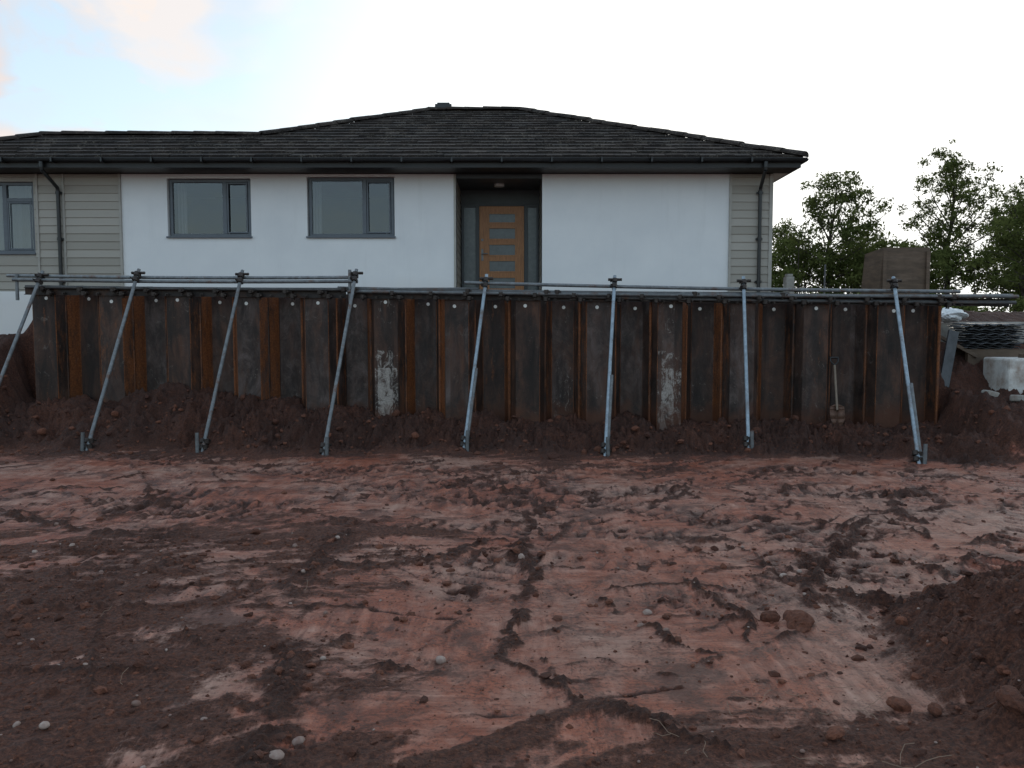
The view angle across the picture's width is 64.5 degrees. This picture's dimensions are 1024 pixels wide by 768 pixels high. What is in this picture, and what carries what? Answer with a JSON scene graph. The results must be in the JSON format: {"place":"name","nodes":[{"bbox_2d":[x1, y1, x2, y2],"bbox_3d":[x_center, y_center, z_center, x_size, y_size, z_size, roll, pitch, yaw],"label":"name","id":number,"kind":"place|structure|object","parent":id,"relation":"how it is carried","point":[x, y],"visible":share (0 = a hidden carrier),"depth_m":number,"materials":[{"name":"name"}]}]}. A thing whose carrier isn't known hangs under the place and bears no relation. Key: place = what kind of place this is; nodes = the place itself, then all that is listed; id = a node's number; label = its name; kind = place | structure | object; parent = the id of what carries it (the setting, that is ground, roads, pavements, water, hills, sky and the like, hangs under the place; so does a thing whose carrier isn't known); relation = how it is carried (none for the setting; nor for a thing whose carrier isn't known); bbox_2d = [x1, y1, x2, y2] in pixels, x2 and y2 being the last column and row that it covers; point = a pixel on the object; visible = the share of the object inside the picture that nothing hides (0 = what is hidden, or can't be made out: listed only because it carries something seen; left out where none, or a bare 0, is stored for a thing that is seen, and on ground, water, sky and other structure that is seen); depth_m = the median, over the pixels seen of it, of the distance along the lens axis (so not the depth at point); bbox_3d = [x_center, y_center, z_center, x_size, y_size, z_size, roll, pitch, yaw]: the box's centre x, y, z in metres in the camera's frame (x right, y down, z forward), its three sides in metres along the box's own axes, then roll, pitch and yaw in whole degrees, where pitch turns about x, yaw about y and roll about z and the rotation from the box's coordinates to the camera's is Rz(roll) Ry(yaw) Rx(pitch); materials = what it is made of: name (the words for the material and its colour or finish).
{"place":"outdoors","nodes":[
{"label":"outdoors","id":0,"kind":"place"},
{"bbox_2d":[0,310,1023,767],"bbox_3d":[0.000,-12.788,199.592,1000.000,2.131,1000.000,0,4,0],"label":"ground","id":1,"kind":"structure","parent":0,"point":[452,716],"depth_m":5.03,"materials":[{"name":"red soil"}]},
{"bbox_2d":[0,270,48,384],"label":"raking prop","id":2,"kind":"object","parent":1,"relation":"on","point":[39,276],"visible":1,"depth_m":11.33,"materials":[{"name":"metal"}]},
{"bbox_2d":[80,268,144,450],"bbox_3d":[-5.404,-0.275,11.025,0.193,2.665,1.340,1,4,8],"label":"raking prop","id":3,"kind":"object","parent":1,"relation":"on","point":[135,278],"visible":0.95,"depth_m":10.93,"materials":[{"name":"metal"}]},
{"bbox_2d":[195,270,248,452],"bbox_3d":[-3.911,-0.261,11.007,0.193,2.651,1.299,1,4,8],"label":"raking prop","id":4,"kind":"object","parent":1,"relation":"on","point":[204,440],"visible":0.88,"depth_m":10.91,"materials":[{"name":"metal"}]},
{"bbox_2d":[319,269,362,455],"bbox_3d":[-2.283,-0.244,10.873,0.193,2.686,1.445,1,4,8],"label":"raking prop","id":5,"kind":"object","parent":1,"relation":"on","point":[325,445],"visible":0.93,"depth_m":10.78,"materials":[{"name":"metal"}]},
{"bbox_2d":[0,174,729,334],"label":"walls","id":6,"kind":"structure","parent":1,"relation":"on","point":[654,229],"depth_m":15.35,"materials":[{"name":"white paint"}]},
{"bbox_2d":[0,182,35,252],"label":"window frame","id":7,"kind":"object","parent":6,"relation":"attached to","point":[7,200],"visible":0.92,"depth_m":15.38,"materials":[{"name":"grey plastic"}]},
{"bbox_2d":[0,253,35,254],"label":"sill","id":8,"kind":"structure","parent":6,"relation":"attached to","point":[17,253],"depth_m":15.34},
{"bbox_2d":[38,161,65,285],"bbox_3d":[-8.520,-2.474,15.015,0.121,3.120,0.646,0,4,0],"label":"downpipe","id":9,"kind":"object","parent":6,"relation":"attached to","point":[57,192],"visible":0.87,"depth_m":15.22,"materials":[{"name":"black plastic"}]},
{"bbox_2d":[166,236,252,237],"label":"sill","id":10,"kind":"structure","parent":6,"relation":"attached to","point":[209,236],"depth_m":15.30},
{"bbox_2d":[169,180,251,235],"bbox_3d":[-5.720,-3.337,15.408,1.540,1.070,0.086,0,4,0],"label":"frame","id":11,"kind":"object","parent":6,"relation":"attached to","point":[225,200],"visible":0.97,"depth_m":15.37,"materials":[{"name":"grey plastic"}]},
{"bbox_2d":[174,182,394,233],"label":"interior rooms","id":12,"kind":"object","parent":6,"relation":"in","point":[341,207],"visible":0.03,"depth_m":17.88,"materials":[{"name":"paint"}]},
{"bbox_2d":[0,186,33,249],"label":"net curtain","id":13,"kind":"object","parent":12,"relation":"hanging from","point":[20,230],"visible":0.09,"depth_m":15.77,"materials":[{"name":"fabric"}]},
{"bbox_2d":[177,182,321,233],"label":"curtains","id":14,"kind":"object","parent":12,"relation":"attached to","point":[182,207],"visible":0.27,"depth_m":15.84,"materials":[{"name":"fabric"}]},
{"bbox_2d":[306,236,395,237],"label":"sill","id":15,"kind":"structure","parent":6,"relation":"attached to","point":[350,236],"depth_m":15.30,"materials":[{"name":"grey metal"}]},
{"bbox_2d":[309,178,394,235],"bbox_3d":[-3.045,-3.352,15.407,1.610,1.100,0.086,0,4,0],"label":"frame","id":16,"kind":"object","parent":6,"relation":"attached to","point":[365,207],"visible":0.93,"depth_m":15.38,"materials":[{"name":"grey plastic"}]},
{"bbox_2d":[0,174,769,291],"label":"cladding boards","id":17,"kind":"object","parent":6,"relation":"attached to","point":[92,225],"visible":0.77,"depth_m":15.32,"materials":[{"name":"grey wood"}]},
{"bbox_2d":[755,161,767,291],"bbox_3d":[4.629,-2.673,15.003,0.123,2.720,0.658,0,4,6],"label":"downpipe","id":18,"kind":"object","parent":17,"relation":"attached to","point":[758,281],"visible":0.97,"depth_m":15.22,"materials":[{"name":"black plastic"}]},
{"bbox_2d":[0,168,796,225],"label":"soffit","id":19,"kind":"structure","parent":6,"relation":"on","point":[778,173],"depth_m":15.08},
{"bbox_2d":[494,183,503,187],"bbox_3d":[-0.250,-3.890,15.875,0.198,0.050,0.198,0,4,0],"label":"porch light","id":20,"kind":"object","parent":19,"relation":"attached to","point":[499,185],"visible":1,"depth_m":15.80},
{"bbox_2d":[0,162,800,182],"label":"fascia","id":21,"kind":"structure","parent":6,"relation":"on","point":[797,165],"depth_m":14.70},
{"bbox_2d":[0,112,751,156],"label":"roof deck","id":22,"kind":"structure","parent":21,"relation":"on","point":[368,134],"depth_m":16.06,"materials":[{"name":"black"}]},
{"bbox_2d":[0,109,802,156],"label":"tiles","id":23,"kind":"object","parent":22,"relation":"attached to","point":[509,142],"visible":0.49,"depth_m":15.81,"materials":[{"name":"tile"}]},
{"bbox_2d":[0,106,808,156],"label":"ridge and hip tiles","id":24,"kind":"structure","parent":23,"relation":"on","point":[369,117],"depth_m":16.64,"materials":[{"name":"concrete"}]},
{"bbox_2d":[435,102,451,109],"bbox_3d":[-1.650,-6.700,19.569,0.400,0.140,0.250,0,4,0],"label":"ridge vent","id":25,"kind":"object","parent":24,"relation":"on","point":[443,104],"visible":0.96,"depth_m":19.45,"materials":[{"name":"black plastic"}]},
{"bbox_2d":[0,157,752,162],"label":"gutter brackets","id":26,"kind":"object","parent":21,"relation":"attached to","point":[251,160],"visible":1,"depth_m":14.55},
{"bbox_2d":[1,157,808,164],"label":"gutter","id":27,"kind":"object","parent":21,"relation":"attached to","point":[802,160],"visible":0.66,"depth_m":14.58,"materials":[{"name":"black plastic"}]},
{"bbox_2d":[34,174,773,291],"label":"cladding trims","id":28,"kind":"object","parent":6,"relation":"attached to","point":[729,243],"visible":0.64,"depth_m":15.30,"materials":[{"name":"grey wood"}]},
{"bbox_2d":[456,174,541,284],"bbox_3d":[-0.245,-2.288,15.982,2.230,3.420,1.600,0,4,0],"label":"porch","id":29,"kind":"object","parent":6,"relation":"attached to","point":[515,189],"visible":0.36,"depth_m":16.37,"materials":[{"name":"paint"}]},
{"bbox_2d":[461,204,538,289],"bbox_3d":[-0.242,-2.618,16.582,1.575,2.078,0.080,0,4,0],"label":"frame","id":30,"kind":"object","parent":29,"relation":"on","point":[526,206],"visible":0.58,"depth_m":16.52,"materials":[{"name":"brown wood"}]},
{"bbox_2d":[481,214,514,288],"bbox_3d":[-0.280,-2.707,16.538,0.699,1.520,0.096,0,4,0],"label":"front door","id":31,"kind":"structure","parent":30,"relation":"attached to","point":[501,233],"depth_m":16.57,"materials":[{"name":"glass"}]},
{"bbox_2d":[464,207,536,289],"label":"sidelights","id":32,"kind":"object","parent":30,"relation":"attached to","point":[469,243],"visible":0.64,"depth_m":16.57,"materials":[{"name":"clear glass"}]},
{"bbox_2d":[479,206,523,289],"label":"oak slab","id":33,"kind":"structure","parent":29,"relation":"on","point":[484,211],"depth_m":16.54,"materials":[{"name":"brown wood"}]},
{"bbox_2d":[488,213,515,289],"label":"pane beads","id":34,"kind":"object","parent":33,"relation":"attached to","point":[502,244],"visible":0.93,"depth_m":16.54,"materials":[{"name":"brown wood"}]},
{"bbox_2d":[460,274,492,451],"bbox_3d":[-0.499,-0.235,10.992,0.194,2.560,1.082,1,4,17],"label":"raking prop","id":35,"kind":"object","parent":1,"relation":"on","point":[465,440],"visible":0.94,"depth_m":10.87,"materials":[{"name":"metal"}]},
{"bbox_2d":[2,581,951,767],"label":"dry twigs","id":36,"kind":"object","parent":1,"relation":"on","point":[729,712],"visible":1,"depth_m":3.29,"materials":[{"name":"brown wood"}]},
{"bbox_2d":[33,294,937,429],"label":"pile sections","id":37,"kind":"object","parent":1,"relation":"on","point":[527,342],"visible":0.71,"depth_m":11.66,"materials":[{"name":"brown metal"}]},
{"bbox_2d":[45,296,914,312],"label":"lifting hole plugs","id":38,"kind":"object","parent":37,"relation":"on","point":[495,306],"visible":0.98,"depth_m":11.62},
{"bbox_2d":[32,295,941,429],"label":"pile interlocks","id":39,"kind":"object","parent":37,"relation":"attached to","point":[650,351],"visible":0.34,"depth_m":11.64,"materials":[{"name":"brown metal"}]},
{"bbox_2d":[6,270,1018,308],"bbox_3d":[-0.204,-1.326,11.362,14.171,0.559,0.163,0,4,3],"label":"scaffold waler","id":40,"kind":"object","parent":37,"relation":"attached to","point":[469,294],"visible":0.96,"depth_m":11.35,"materials":[{"name":"metal"}]},
{"bbox_2d":[0,496,1020,767],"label":"pebbles","id":41,"kind":"object","parent":1,"relation":"on","point":[276,754],"visible":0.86,"depth_m":3.88,"materials":[{"name":"stone"}]},
{"bbox_2d":[0,375,1023,767],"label":"soil clods","id":42,"kind":"object","parent":1,"relation":"on","point":[352,751],"visible":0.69,"depth_m":4.46,"materials":[{"name":"brown soil"}]},
{"bbox_2d":[0,383,1023,703],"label":"soil lumps","id":43,"kind":"object","parent":1,"relation":"on","point":[1000,669],"visible":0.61,"depth_m":10.63,"materials":[{"name":"brown soil"}]},
{"bbox_2d":[600,275,621,456],"bbox_3d":[1.323,-0.188,10.797,0.194,2.587,1.294,1,4,11],"label":"raking prop","id":44,"kind":"object","parent":1,"relation":"on","point":[605,446],"visible":0.93,"depth_m":10.64,"materials":[{"name":"metal"}]},
{"bbox_2d":[240,452,1023,739],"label":"clay boulders","id":45,"kind":"object","parent":1,"relation":"on","point":[1010,698],"visible":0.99,"depth_m":3.38,"materials":[{"name":"stone"}]},
{"bbox_2d":[737,276,753,448],"bbox_3d":[3.132,-0.214,10.806,0.193,2.497,1.105,1,4,9],"label":"raking prop","id":46,"kind":"object","parent":1,"relation":"on","point":[743,281],"visible":0.95,"depth_m":10.75,"materials":[{"name":"metal"}]},
{"bbox_2d":[783,274,793,292],"bbox_3d":[5.020,-1.642,14.723,0.140,0.700,0.200,0,4,0],"label":"stone gatepost","id":47,"kind":"object","parent":1,"relation":"on","point":[788,280],"visible":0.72,"depth_m":14.62,"materials":[{"name":"stone"}]},
{"bbox_2d":[772,217,823,293],"bbox_3d":[9.954,-4.212,29.714,3.055,3.842,2.604,0,4,0],"label":"birch tree","id":48,"kind":"object","parent":1,"relation":"on","point":[785,246],"visible":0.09,"depth_m":29.48,"materials":[{"name":"green plant"}]},
{"bbox_2d":[823,264,825,293],"bbox_3d":[5.555,-1.647,14.422,0.040,0.950,0.030,0,4,0],"label":"fence post","id":49,"kind":"object","parent":1,"relation":"on","point":[824,276],"visible":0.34,"depth_m":14.39,"materials":[{"name":"metal"}]},
{"bbox_2d":[772,170,893,293],"bbox_3d":[11.009,-4.770,27.719,4.606,5.219,3.991,0,4,0],"label":"ash tree","id":50,"kind":"object","parent":1,"relation":"on","point":[812,206],"visible":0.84,"depth_m":27.44,"materials":[{"name":"green plant"}]},
{"bbox_2d":[830,357,844,425],"bbox_3d":[4.478,0.100,11.229,0.211,0.947,0.298,0,4,0],"label":"shovel","id":51,"kind":"object","parent":1,"relation":"on","point":[837,412],"visible":0.98,"depth_m":11.17,"materials":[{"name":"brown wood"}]},
{"bbox_2d":[825,222,887,293],"bbox_3d":[13.269,-4.261,30.766,3.040,3.818,3.343,-1,4,-16],"label":"birch tree","id":52,"kind":"object","parent":1,"relation":"on","point":[857,241],"visible":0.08,"depth_m":30.47,"materials":[{"name":"green plant"}]},
{"bbox_2d":[771,218,1023,311],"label":"hedge","id":53,"kind":"object","parent":1,"relation":"on","point":[938,258],"visible":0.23,"depth_m":27.05,"materials":[{"name":"green plant"}]},
{"bbox_2d":[886,276,927,463],"bbox_3d":[5.067,-0.145,10.406,0.194,2.562,1.684,1,4,12],"label":"raking prop","id":54,"kind":"object","parent":1,"relation":"on","point":[919,455],"visible":0.91,"depth_m":10.16,"materials":[{"name":"metal"}]},
{"bbox_2d":[857,288,1023,311],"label":"scrub","id":55,"kind":"object","parent":1,"relation":"on","point":[1020,304],"visible":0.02,"depth_m":16.91,"materials":[{"name":"green plant"}]},
{"bbox_2d":[874,139,1019,293],"bbox_3d":[15.534,-5.655,29.669,4.702,6.722,3.950,0,4,0],"label":"ash tree","id":56,"kind":"object","parent":1,"relation":"on","point":[951,177],"visible":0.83,"depth_m":29.32,"materials":[{"name":"green plant"}]},
{"bbox_2d":[941,330,958,387],"bbox_3d":[6.330,-0.370,11.752,0.426,0.837,0.116,-3,5,-42],"label":"leaning board","id":57,"kind":"object","parent":1,"relation":"on","point":[949,354],"visible":0.89,"depth_m":11.74,"materials":[{"name":"grey wood"}]},
{"bbox_2d":[955,348,1023,364],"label":"timber bearers","id":58,"kind":"object","parent":1,"relation":"on","point":[989,352],"visible":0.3,"depth_m":12.00,"materials":[{"name":"brown wood"}]},
{"bbox_2d":[947,323,1023,348],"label":"corrugated sheet stack","id":59,"kind":"object","parent":58,"relation":"on","point":[987,335],"visible":0.95,"depth_m":12.00,"materials":[{"name":"grey metal"}]},
{"bbox_2d":[941,307,968,322],"bbox_3d":[6.826,-1.067,12.573,0.486,0.255,0.348,0,4,0],"label":"sand bag","id":60,"kind":"object","parent":59,"relation":"on","point":[950,314],"visible":0.81,"depth_m":12.48,"materials":[{"name":"white fabric"}]},
{"bbox_2d":[957,197,1023,298],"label":"birch tree","id":61,"kind":"object","parent":1,"relation":"on","point":[1007,237],"visible":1,"depth_m":23.90,"materials":[{"name":"green plant"}]},
{"bbox_2d":[963,175,1023,311],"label":"ash tree","id":62,"kind":"object","parent":1,"relation":"on","point":[1014,191],"visible":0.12,"depth_m":30.64,"materials":[{"name":"green plant"}]},
{"bbox_2d":[967,193,1023,310],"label":"birch tree","id":63,"kind":"object","parent":1,"relation":"on","point":[1015,207],"visible":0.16,"depth_m":28.64,"materials":[{"name":"green plant"}]},
{"bbox_2d":[981,390,1023,401],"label":"broken concrete","id":64,"kind":"object","parent":1,"relation":"on","point":[1014,398],"visible":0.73,"depth_m":10.82,"materials":[{"name":"grey concrete"}]},
{"bbox_2d":[983,357,1023,393],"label":"concrete block","id":65,"kind":"object","parent":1,"relation":"on","point":[1003,372],"depth_m":11.32,"materials":[{"name":"grey concrete"}]},
{"bbox_2d":[0,0,1023,311],"label":"sky","id":66,"kind":"structure","parent":0,"point":[870,88],"materials":[{"name":"white"}]},
{"bbox_2d":[941,335,977,357],"bbox_3d":[6.550,-0.613,12.086,0.717,0.449,0.057,1,4,21],"label":"timber post","id":67,"kind":"object","parent":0,"point":[963,349],"visible":0.45,"depth_m":12.01,"materials":[{"name":"brown wood"}]},
{"bbox_2d":[940,322,1023,341],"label":"concrete path","id":68,"kind":"structure","parent":0,"point":[945,327],"depth_m":12.87,"materials":[{"name":"grey concrete"}]},
{"bbox_2d":[861,247,930,293],"bbox_3d":[6.599,-1.612,13.819,1.142,1.362,0.692,0,4,0],"label":"plywood crate","id":69,"kind":"object","parent":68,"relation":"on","point":[909,267],"visible":0.55,"depth_m":13.51,"materials":[{"name":"brown wood"}]}
]}

